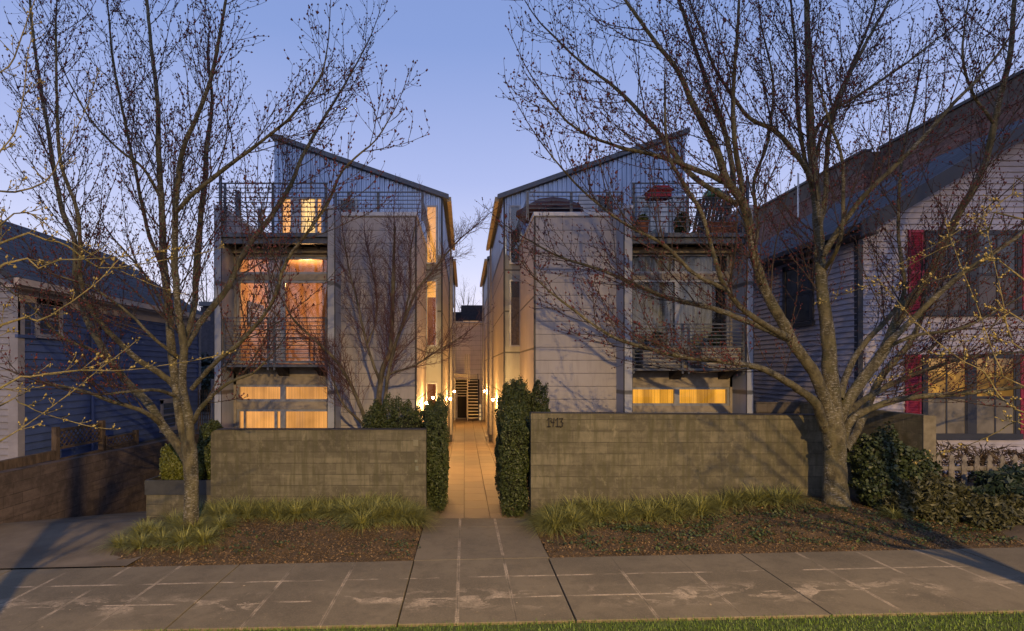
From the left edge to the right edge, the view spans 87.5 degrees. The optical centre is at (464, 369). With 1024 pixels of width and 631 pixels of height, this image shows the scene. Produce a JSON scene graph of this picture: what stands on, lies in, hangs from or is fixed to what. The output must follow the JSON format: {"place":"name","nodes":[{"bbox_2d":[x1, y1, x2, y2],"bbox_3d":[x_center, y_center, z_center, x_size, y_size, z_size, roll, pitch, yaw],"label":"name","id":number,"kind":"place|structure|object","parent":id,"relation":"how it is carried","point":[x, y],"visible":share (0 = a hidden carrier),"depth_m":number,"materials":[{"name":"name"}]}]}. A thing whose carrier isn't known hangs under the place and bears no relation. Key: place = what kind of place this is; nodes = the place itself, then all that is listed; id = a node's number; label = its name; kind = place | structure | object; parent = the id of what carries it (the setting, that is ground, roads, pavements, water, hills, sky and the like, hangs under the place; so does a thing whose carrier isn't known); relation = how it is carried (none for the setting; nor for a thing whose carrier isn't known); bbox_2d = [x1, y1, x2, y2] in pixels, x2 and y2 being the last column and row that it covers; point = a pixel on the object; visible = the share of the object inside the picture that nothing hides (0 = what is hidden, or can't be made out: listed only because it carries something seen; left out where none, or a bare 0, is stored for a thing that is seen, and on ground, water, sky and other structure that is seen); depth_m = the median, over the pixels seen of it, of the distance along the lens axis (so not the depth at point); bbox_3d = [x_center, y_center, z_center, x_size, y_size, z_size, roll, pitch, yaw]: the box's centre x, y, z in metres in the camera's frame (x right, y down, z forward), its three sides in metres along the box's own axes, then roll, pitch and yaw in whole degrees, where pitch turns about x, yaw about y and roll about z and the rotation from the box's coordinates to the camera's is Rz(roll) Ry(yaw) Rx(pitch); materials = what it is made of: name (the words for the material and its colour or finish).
{"place":"outdoors","nodes":[
{"label":"outdoors","id":0,"kind":"place"},
{"bbox_2d":[0,511,169,567],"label":"driveway","id":1,"kind":"structure","parent":0,"point":[64,542],"depth_m":8.30,"materials":[{"name":"concrete"}]},
{"bbox_2d":[414,518,548,560],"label":"path","id":2,"kind":"structure","parent":0,"point":[473,538],"depth_m":8.12,"materials":[{"name":"concrete"}]},
{"bbox_2d":[0,547,1023,630],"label":"sidewalk","id":3,"kind":"structure","parent":0,"point":[591,589],"depth_m":6.18,"materials":[{"name":"concrete"}]},
{"bbox_2d":[0,412,1023,569],"bbox_3d":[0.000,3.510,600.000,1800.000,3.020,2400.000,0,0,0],"label":"ground","id":4,"kind":"structure","parent":0,"point":[1017,531],"depth_m":7.90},
{"bbox_2d":[0,432,200,523],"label":"retaining wall","id":5,"kind":"structure","parent":4,"relation":"on","point":[106,482],"depth_m":11.15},
{"bbox_2d":[0,442,135,470],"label":"timber edging","id":6,"kind":"object","parent":5,"relation":"on","point":[22,461],"visible":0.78,"depth_m":10.24,"materials":[{"name":"brown wood"}]},
{"bbox_2d":[51,420,105,460],"bbox_3d":[-8.300,1.580,11.497,0.100,0.820,1.473,0,0,0],"label":"lattice fence","id":7,"kind":"object","parent":6,"relation":"on","point":[56,438],"visible":0.88,"depth_m":11.39,"materials":[{"name":"brown wood"}]},
{"bbox_2d":[105,430,138,450],"bbox_3d":[-8.300,1.850,12.844,0.100,0.640,1.282,0,0,0],"label":"lattice fence","id":8,"kind":"object","parent":5,"relation":"attached to","point":[134,434],"visible":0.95,"depth_m":12.92,"materials":[{"name":"brown wood"}]},
{"bbox_2d":[0,220,209,463],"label":"blue house","id":9,"kind":"structure","parent":4,"relation":"on","point":[78,407],"depth_m":12.26,"materials":[{"name":"blue painted wood siding"},{"name":"grey shingle"},{"name":"white painted trim"}]},
{"bbox_2d":[15,294,35,338],"bbox_3d":[-8.870,-1.065,10.762,0.060,0.870,0.451,0,0,0],"label":"window","id":10,"kind":"structure","parent":9,"relation":"in","point":[27,330],"depth_m":10.81,"materials":[{"name":"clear glass"}]},
{"bbox_2d":[33,298,64,338],"bbox_3d":[-8.860,-1.065,11.376,0.080,0.830,0.806,0,0,0],"label":"window","id":11,"kind":"structure","parent":9,"relation":"in","point":[37,331],"depth_m":11.28,"materials":[{"name":"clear glass"}]},
{"bbox_2d":[159,398,176,432],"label":"window","id":12,"kind":"structure","parent":9,"relation":"in","point":[163,411],"depth_m":15.96,"materials":[{"name":"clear glass"}]},
{"bbox_2d":[145,475,210,517],"bbox_3d":[-5.295,2.518,10.360,1.310,0.905,0.920,0,0,0],"label":"planter box","id":13,"kind":"object","parent":4,"relation":"on","point":[164,496],"visible":0.39,"depth_m":9.92,"materials":[{"name":"grey concrete"}]},
{"bbox_2d":[158,437,183,479],"bbox_3d":[-5.516,1.778,10.302,0.708,0.944,0.716,0,0,0],"label":"topiary conifer","id":14,"kind":"object","parent":13,"relation":"in","point":[171,465],"visible":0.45,"depth_m":10.04,"materials":[{"name":"green plant"}]},
{"bbox_2d":[197,419,223,478],"bbox_3d":[-4.956,1.651,10.451,0.614,1.376,0.699,0,0,0],"label":"topiary conifer","id":15,"kind":"object","parent":13,"relation":"in","point":[204,441],"visible":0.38,"depth_m":10.23,"materials":[{"name":"green plant"}]},
{"bbox_2d":[198,379,213,429],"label":"lattice gate","id":16,"kind":"structure","parent":4,"relation":"on","point":[209,404],"depth_m":17.50,"materials":[{"name":"brown wood"}]},
{"bbox_2d":[199,302,213,368],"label":"background house","id":17,"kind":"structure","parent":4,"relation":"on","point":[207,336],"depth_m":30.00,"materials":[{"name":"metal"}]},
{"bbox_2d":[201,352,213,411],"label":"background bush","id":18,"kind":"object","parent":4,"relation":"on","point":[206,383],"visible":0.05,"depth_m":25.17,"materials":[{"name":"green plant"}]},
{"bbox_2d":[101,513,423,567],"bbox_3d":[-3.289,2.587,8.492,5.179,0.314,2.515,0,0,0],"label":"planting bed","id":19,"kind":"object","parent":4,"relation":"on","point":[278,552],"visible":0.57,"depth_m":7.82,"materials":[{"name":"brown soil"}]},
{"bbox_2d":[91,530,150,555],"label":"strap leaf clump","id":20,"kind":"object","parent":19,"relation":"on","point":[115,544],"visible":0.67,"depth_m":7.98,"materials":[{"name":"green plant"}]},
{"bbox_2d":[104,516,169,542],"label":"strap leaf clump","id":21,"kind":"object","parent":19,"relation":"on","point":[137,528],"visible":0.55,"depth_m":8.38,"materials":[{"name":"green plant"}]},
{"bbox_2d":[112,529,164,557],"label":"strap leaf clump","id":22,"kind":"object","parent":19,"relation":"on","point":[136,542],"visible":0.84,"depth_m":7.88,"materials":[{"name":"green plant"}]},
{"bbox_2d":[129,525,185,553],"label":"strap leaf clump","id":23,"kind":"object","parent":19,"relation":"on","point":[160,538],"visible":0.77,"depth_m":7.98,"materials":[{"name":"green plant"}]},
{"bbox_2d":[143,522,219,556],"bbox_3d":[-4.126,2.494,7.985,1.186,0.336,1.229,0,0,4],"label":"strap leaf clump","id":24,"kind":"object","parent":19,"relation":"on","point":[176,541],"visible":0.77,"depth_m":7.90,"materials":[{"name":"green plant"}]},
{"bbox_2d":[165,514,215,536],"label":"strap leaf clump","id":25,"kind":"object","parent":19,"relation":"on","point":[195,524],"visible":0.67,"depth_m":8.27,"materials":[{"name":"green plant"}]},
{"bbox_2d":[166,523,233,551],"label":"strap leaf clump","id":26,"kind":"object","parent":19,"relation":"on","point":[206,537],"visible":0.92,"depth_m":7.94,"materials":[{"name":"green plant"}]},
{"bbox_2d":[0,0,429,531],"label":"maple tree","id":27,"kind":"object","parent":19,"relation":"on","point":[185,445],"visible":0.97,"depth_m":8.29,"materials":[{"name":"brown plant"}]},
{"bbox_2d":[191,510,245,534],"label":"strap leaf clump","id":28,"kind":"object","parent":19,"relation":"on","point":[224,522],"visible":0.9,"depth_m":8.38,"materials":[{"name":"green plant"}]},
{"bbox_2d":[239,498,288,523],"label":"strap leaf clump","id":29,"kind":"object","parent":19,"relation":"on","point":[266,510],"visible":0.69,"depth_m":8.97,"materials":[{"name":"green plant"}]},
{"bbox_2d":[248,501,301,524],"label":"strap leaf clump","id":30,"kind":"object","parent":19,"relation":"on","point":[274,514],"visible":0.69,"depth_m":8.88,"materials":[{"name":"green plant"}]},
{"bbox_2d":[268,496,320,525],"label":"strap leaf clump","id":31,"kind":"object","parent":19,"relation":"on","point":[297,512],"visible":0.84,"depth_m":8.93,"materials":[{"name":"green plant"}]},
{"bbox_2d":[325,496,370,524],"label":"strap leaf clump","id":32,"kind":"object","parent":19,"relation":"on","point":[343,509],"visible":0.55,"depth_m":8.80,"materials":[{"name":"green plant"}]},
{"bbox_2d":[327,508,392,537],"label":"strap leaf clump","id":33,"kind":"object","parent":19,"relation":"on","point":[361,524],"visible":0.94,"depth_m":8.29,"materials":[{"name":"green plant"}]},
{"bbox_2d":[342,501,405,532],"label":"strap leaf clump","id":34,"kind":"object","parent":19,"relation":"on","point":[365,511],"visible":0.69,"depth_m":8.49,"materials":[{"name":"green plant"}]},
{"bbox_2d":[373,497,426,530],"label":"strap leaf clump","id":35,"kind":"object","parent":19,"relation":"on","point":[404,512],"visible":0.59,"depth_m":8.65,"materials":[{"name":"green plant"}]},
{"bbox_2d":[380,498,439,532],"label":"strap leaf clump","id":36,"kind":"object","parent":19,"relation":"on","point":[408,516],"visible":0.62,"depth_m":8.78,"materials":[{"name":"green plant"}]},
{"bbox_2d":[396,503,448,530],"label":"strap leaf clump","id":37,"kind":"object","parent":19,"relation":"on","point":[420,521],"visible":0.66,"depth_m":8.80,"materials":[{"name":"green plant"}]},
{"bbox_2d":[211,428,426,510],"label":"garden wall","id":38,"kind":"structure","parent":4,"relation":"on","point":[280,463],"depth_m":9.67,"materials":[{"name":"concrete"}]},
{"bbox_2d":[213,132,454,441],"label":"apartment building","id":39,"kind":"structure","parent":4,"relation":"on","point":[287,392],"depth_m":12.54,"materials":[{"name":"grey concrete"}]},
{"bbox_2d":[237,257,326,273],"bbox_3d":[-4.246,-2.445,12.600,2.258,0.410,0.080,0,0,0],"label":"transom window","id":40,"kind":"structure","parent":39,"relation":"in","point":[296,258],"depth_m":12.56,"materials":[{"name":"metal"}]},
{"bbox_2d":[237,280,326,362],"bbox_3d":[-4.246,-1.120,12.605,2.258,1.960,0.090,0,0,0],"label":"balcony door","id":41,"kind":"structure","parent":39,"relation":"in","point":[239,281],"depth_m":12.56,"materials":[{"name":"metal"}]},
{"bbox_2d":[237,385,326,400],"bbox_3d":[-4.246,0.560,12.600,2.258,0.400,0.080,0,0,0],"label":"transom window","id":42,"kind":"structure","parent":39,"relation":"in","point":[282,387],"depth_m":12.56,"materials":[{"name":"metal"}]},
{"bbox_2d":[237,409,326,427],"bbox_3d":[-4.246,1.720,12.600,2.258,1.560,0.080,0,0,0],"label":"window frame","id":43,"kind":"structure","parent":39,"relation":"in","point":[282,411],"depth_m":12.56,"materials":[{"name":"metal"}]},
{"bbox_2d":[281,198,323,232],"bbox_3d":[-4.802,-4.070,15.745,1.244,2.020,0.090,0,0,0],"label":"terrace door","id":44,"kind":"structure","parent":39,"relation":"in","point":[293,229],"depth_m":15.78,"materials":[{"name":"glass"}]},
{"bbox_2d":[426,205,436,263],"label":"slim window","id":45,"kind":"structure","parent":39,"relation":"in","point":[433,237],"depth_m":15.78,"materials":[{"name":"glass"}]},
{"bbox_2d":[426,280,436,346],"bbox_3d":[-0.979,-1.660,15.752,0.343,1.980,0.054,0,0,0],"label":"slim window","id":46,"kind":"structure","parent":39,"relation":"in","point":[431,298],"depth_m":15.77,"materials":[{"name":"glass"}]},
{"bbox_2d":[426,382,436,403],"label":"slim window","id":47,"kind":"structure","parent":39,"relation":"in","point":[431,387],"depth_m":15.77,"materials":[{"name":"metal"}]},
{"bbox_2d":[261,174,506,427],"bbox_3d":[-1.566,-1.415,11.125,4.947,5.510,1.931,0,0,0],"label":"courtyard maple","id":48,"kind":"object","parent":4,"relation":"on","point":[391,349],"visible":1,"depth_m":11.18,"materials":[{"name":"brown plant"}]},
{"bbox_2d":[361,392,449,513],"bbox_3d":[-1.202,1.666,10.605,1.834,2.388,2.002,0,0,0],"label":"clipped hedge","id":49,"kind":"object","parent":4,"relation":"on","point":[433,420],"visible":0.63,"depth_m":10.25,"materials":[{"name":"green plant"}]},
{"bbox_2d":[449,259,457,434],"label":"apartment block","id":50,"kind":"structure","parent":4,"relation":"on","point":[454,278],"depth_m":24.30,"materials":[{"name":"beige paint"}]},
{"bbox_2d":[453,305,481,417],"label":"end building","id":51,"kind":"structure","parent":4,"relation":"on","point":[470,312],"depth_m":33.20,"materials":[{"name":"beige paint"}]},
{"bbox_2d":[457,391,466,417],"bbox_3d":[-0.165,2.180,33.165,0.570,1.680,0.050,0,0,0],"label":"doorway","id":52,"kind":"structure","parent":51,"relation":"in","point":[461,398],"depth_m":33.14,"materials":[{"name":"brown wood"}]},
{"bbox_2d":[427,419,531,519],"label":"walkway","id":53,"kind":"structure","parent":4,"relation":"on","point":[472,502],"depth_m":13.68,"materials":[{"name":"beige concrete"}]},
{"bbox_2d":[454,354,480,420],"bbox_3d":[0.165,1.070,31.895,1.570,3.900,2.690,0,0,0],"label":"outdoor stair","id":54,"kind":"object","parent":53,"relation":"on","point":[478,404],"visible":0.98,"depth_m":30.90,"materials":[{"name":"wood"}]},
{"bbox_2d":[480,256,492,434],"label":"apartment block","id":55,"kind":"structure","parent":4,"relation":"on","point":[485,281],"depth_m":27.57,"materials":[{"name":"beige paint"}]},
{"bbox_2d":[494,375,550,517],"bbox_3d":[1.192,1.510,10.488,1.252,2.862,2.258,0,0,0],"label":"clipped hedge","id":56,"kind":"object","parent":4,"relation":"on","point":[512,446],"visible":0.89,"depth_m":9.66,"materials":[{"name":"green plant"}]},
{"bbox_2d":[110,495,1023,566],"bbox_3d":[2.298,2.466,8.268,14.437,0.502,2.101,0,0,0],"label":"bark mulch","id":57,"kind":"object","parent":4,"relation":"on","point":[571,554],"visible":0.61,"depth_m":7.80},
{"bbox_2d":[515,508,582,540],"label":"strap leaf clump","id":58,"kind":"object","parent":57,"relation":"on","point":[552,525],"visible":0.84,"depth_m":8.35,"materials":[{"name":"green plant"}]},
{"bbox_2d":[521,503,585,539],"bbox_3d":[1.547,2.382,8.685,1.295,0.405,1.516,0,0,18],"label":"strap leaf clump","id":59,"kind":"object","parent":57,"relation":"on","point":[553,514],"visible":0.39,"depth_m":8.58,"materials":[{"name":"green plant"}]},
{"bbox_2d":[131,503,1020,557],"bbox_3d":[1.751,2.421,8.101,13.337,0.480,1.685,0,0,0],"label":"creeping ground cover","id":60,"kind":"object","parent":57,"relation":"on","point":[648,528],"visible":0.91,"depth_m":7.94,"materials":[{"name":"green plant"}]},
{"bbox_2d":[548,505,605,534],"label":"strap leaf clump","id":61,"kind":"object","parent":57,"relation":"on","point":[576,519],"visible":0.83,"depth_m":8.40,"materials":[{"name":"green plant"}]},
{"bbox_2d":[565,492,627,520],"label":"strap leaf clump","id":62,"kind":"object","parent":57,"relation":"on","point":[595,503],"visible":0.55,"depth_m":8.96,"materials":[{"name":"green plant"}]},
{"bbox_2d":[571,497,625,526],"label":"strap leaf clump","id":63,"kind":"object","parent":57,"relation":"on","point":[595,516],"visible":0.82,"depth_m":8.62,"materials":[{"name":"green plant"}]},
{"bbox_2d":[594,498,651,525],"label":"strap leaf clump","id":64,"kind":"object","parent":57,"relation":"on","point":[623,516],"visible":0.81,"depth_m":8.63,"materials":[{"name":"green plant"}]},
{"bbox_2d":[621,498,684,529],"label":"strap leaf clump","id":65,"kind":"object","parent":57,"relation":"on","point":[652,517],"visible":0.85,"depth_m":8.60,"materials":[{"name":"green plant"}]},
{"bbox_2d":[636,493,699,519],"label":"strap leaf clump","id":66,"kind":"object","parent":57,"relation":"on","point":[666,502],"visible":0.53,"depth_m":8.88,"materials":[{"name":"green plant"}]},
{"bbox_2d":[644,496,706,524],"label":"strap leaf clump","id":67,"kind":"object","parent":57,"relation":"on","point":[676,515],"visible":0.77,"depth_m":8.63,"materials":[{"name":"green plant"}]},
{"bbox_2d":[673,492,740,522],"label":"strap leaf clump","id":68,"kind":"object","parent":57,"relation":"on","point":[702,508],"visible":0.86,"depth_m":8.67,"materials":[{"name":"green plant"}]},
{"bbox_2d":[701,490,748,512],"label":"strap leaf clump","id":69,"kind":"object","parent":57,"relation":"on","point":[723,501],"visible":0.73,"depth_m":8.89,"materials":[{"name":"green plant"}]},
{"bbox_2d":[709,483,776,513],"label":"strap leaf clump","id":70,"kind":"object","parent":57,"relation":"on","point":[731,493],"visible":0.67,"depth_m":8.99,"materials":[{"name":"green plant"}]},
{"bbox_2d":[476,0,1023,507],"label":"maple tree","id":71,"kind":"object","parent":57,"relation":"on","point":[834,404],"visible":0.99,"depth_m":8.58,"materials":[{"name":"brown plant"}]},
{"bbox_2d":[714,481,791,509],"bbox_3d":[4.934,2.106,9.090,1.359,0.406,1.316,0,0,1],"label":"strap leaf clump","id":72,"kind":"object","parent":57,"relation":"on","point":[757,495],"visible":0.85,"depth_m":8.94,"materials":[{"name":"green plant"}]},
{"bbox_2d":[745,483,812,511],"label":"strap leaf clump","id":73,"kind":"object","parent":57,"relation":"on","point":[776,493],"visible":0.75,"depth_m":8.90,"materials":[{"name":"green plant"}]},
{"bbox_2d":[769,485,823,509],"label":"strap leaf clump","id":74,"kind":"object","parent":57,"relation":"on","point":[796,497],"visible":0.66,"depth_m":8.97,"materials":[{"name":"green plant"}]},
{"bbox_2d":[846,421,942,510],"bbox_3d":[7.271,1.727,9.078,1.318,1.719,1.134,0,0,0],"label":"bushy shrub","id":75,"kind":"object","parent":57,"relation":"on","point":[880,459],"visible":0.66,"depth_m":8.86,"materials":[{"name":"green plant"}]},
{"bbox_2d":[873,470,972,525],"bbox_3d":[7.369,2.096,8.562,1.370,0.922,0.915,0,0,0],"label":"nandina shrub","id":76,"kind":"object","parent":57,"relation":"on","point":[938,498],"visible":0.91,"depth_m":8.33,"materials":[{"name":"green plant"}]},
{"bbox_2d":[953,491,1023,530],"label":"nandina shrub","id":77,"kind":"object","parent":57,"relation":"on","point":[996,511],"visible":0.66,"depth_m":8.07,"materials":[{"name":"green plant"}]},
{"bbox_2d":[969,462,1023,496],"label":"evergreen shrub","id":78,"kind":"object","parent":57,"relation":"on","point":[1005,479],"visible":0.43,"depth_m":8.64,"materials":[{"name":"green plant"}]},
{"bbox_2d":[486,127,753,444],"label":"apartment building","id":79,"kind":"structure","parent":4,"relation":"on","point":[531,345],"depth_m":12.53,"materials":[{"name":"grey concrete"}]},
{"bbox_2d":[509,280,519,346],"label":"slim window","id":80,"kind":"structure","parent":79,"relation":"in","point":[514,288],"depth_m":15.77,"materials":[{"name":"glass"}]},
{"bbox_2d":[509,205,520,263],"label":"slim window","id":81,"kind":"structure","parent":79,"relation":"in","point":[513,209],"depth_m":15.78,"materials":[{"name":"glass"}]},
{"bbox_2d":[516,197,583,223],"bbox_3d":[2.353,-3.874,14.600,1.755,1.669,1.755,0,0,22],"label":"brown parasol","id":82,"kind":"object","parent":79,"relation":"on","point":[518,212],"visible":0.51,"depth_m":13.96,"materials":[{"name":"fabric"}]},
{"bbox_2d":[643,185,672,232],"bbox_3d":[5.236,-3.964,14.400,0.674,1.849,0.500,0,0,0],"label":"red canopy","id":83,"kind":"object","parent":79,"relation":"on","point":[659,195],"visible":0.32,"depth_m":14.30,"materials":[{"name":"fabric"}]},
{"bbox_2d":[636,196,685,232],"bbox_3d":[5.809,-4.090,15.745,1.437,2.060,0.090,0,0,0],"label":"terrace door","id":84,"kind":"structure","parent":79,"relation":"in","point":[654,230],"depth_m":15.78,"materials":[{"name":"glass"}]},
{"bbox_2d":[638,347,684,367],"bbox_3d":[4.487,-0.270,12.160,0.960,0.460,0.320,0,0,0],"label":"balcony planter","id":85,"kind":"object","parent":79,"relation":"on","point":[652,359],"visible":0.5,"depth_m":12.02,"materials":[{"name":"grey metal"}]},
{"bbox_2d":[633,254,728,272],"bbox_3d":[5.020,-2.493,12.600,2.440,0.474,0.080,0,0,0],"label":"transom window","id":86,"kind":"structure","parent":79,"relation":"in","point":[726,256],"depth_m":12.56,"materials":[{"name":"metal"}]},
{"bbox_2d":[633,387,728,405],"bbox_3d":[5.020,0.640,12.600,2.440,0.440,0.080,0,0,0],"label":"transom window","id":87,"kind":"structure","parent":79,"relation":"in","point":[676,390],"depth_m":12.56,"materials":[{"name":"metal"}]},
{"bbox_2d":[634,280,728,362],"bbox_3d":[5.020,-1.128,12.605,2.440,1.976,0.090,0,0,0],"label":"balcony door","id":88,"kind":"structure","parent":79,"relation":"in","point":[675,306],"depth_m":12.56,"materials":[{"name":"metal"}]},
{"bbox_2d":[696,347,741,367],"bbox_3d":[5.807,-0.270,12.160,0.960,0.460,0.320,0,0,0],"label":"balcony planter","id":89,"kind":"object","parent":79,"relation":"on","point":[715,349],"visible":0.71,"depth_m":12.02,"materials":[{"name":"grey metal"}]},
{"bbox_2d":[530,412,822,522],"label":"garden wall","id":90,"kind":"structure","parent":4,"relation":"on","point":[618,455],"depth_m":9.46,"materials":[{"name":"grey concrete"}]},
{"bbox_2d":[754,402,807,413],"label":"wall","id":91,"kind":"structure","parent":4,"relation":"on","point":[779,407],"depth_m":12.32,"materials":[{"name":"grey concrete"}]},
{"bbox_2d":[800,403,935,496],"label":"side wall","id":92,"kind":"structure","parent":4,"relation":"on","point":[918,431],"depth_m":9.36,"materials":[{"name":"grey concrete"}]},
{"bbox_2d":[754,118,1023,477],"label":"white house","id":93,"kind":"structure","parent":4,"relation":"on","point":[964,423],"depth_m":11.48,"materials":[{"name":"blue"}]},
{"bbox_2d":[782,259,814,327],"bbox_3d":[8.442,-1.885,13.524,0.080,1.630,1.298,0,0,0],"label":"window","id":94,"kind":"structure","parent":93,"relation":"in","point":[806,298],"depth_m":13.48,"materials":[{"name":"black glass"}]},
{"bbox_2d":[922,354,1023,438],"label":"window","id":95,"kind":"structure","parent":93,"relation":"in","point":[959,420],"depth_m":11.46,"materials":[{"name":"black"}]},
{"bbox_2d":[924,230,1023,315],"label":"window","id":96,"kind":"structure","parent":93,"relation":"in","point":[991,293],"depth_m":11.46,"materials":[{"name":"black glass"}]},
{"bbox_2d":[754,69,1023,244],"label":"roof","id":97,"kind":"structure","parent":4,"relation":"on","point":[803,187],"depth_m":19.30,"materials":[{"name":"paint"}]},
{"bbox_2d":[936,454,1017,490],"bbox_3d":[10.240,1.951,9.335,4.520,0.938,0.070,0,0,0],"label":"picket fence","id":98,"kind":"object","parent":4,"relation":"on","point":[951,467],"visible":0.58,"depth_m":9.30,"materials":[{"name":"white paint"}]},
{"bbox_2d":[0,0,1023,311],"label":"sky","id":99,"kind":"structure","parent":0,"point":[473,150],"materials":[{"name":"blue"}]},
{"bbox_2d":[141,607,1023,630],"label":"lawn ground","id":100,"kind":"structure","parent":0,"point":[792,622],"depth_m":5.31,"materials":[{"name":"green plant"}]},
{"bbox_2d":[0,0,236,441],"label":"magnolia tree","id":101,"kind":"object","parent":100,"relation":"on","point":[11,145],"visible":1,"depth_m":4.21,"materials":[{"name":"brown plant"}]},
{"bbox_2d":[814,177,1023,463],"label":"magnolia tree","id":102,"kind":"object","parent":100,"relation":"on","point":[965,269],"visible":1,"depth_m":4.34,"materials":[{"name":"brown plant"}]},
{"bbox_2d":[691,199,731,232],"bbox_3d":[5.954,-3.575,12.835,1.040,1.050,0.070,0,0,0],"label":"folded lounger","id":103,"kind":"object","parent":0,"point":[706,214],"visible":0.25,"depth_m":12.80,"materials":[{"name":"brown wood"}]},
{"bbox_2d":[936,438,1023,486],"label":"dry shrub","id":104,"kind":"object","parent":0,"point":[982,455],"visible":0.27,"depth_m":9.82,"materials":[{"name":"brown wood"}]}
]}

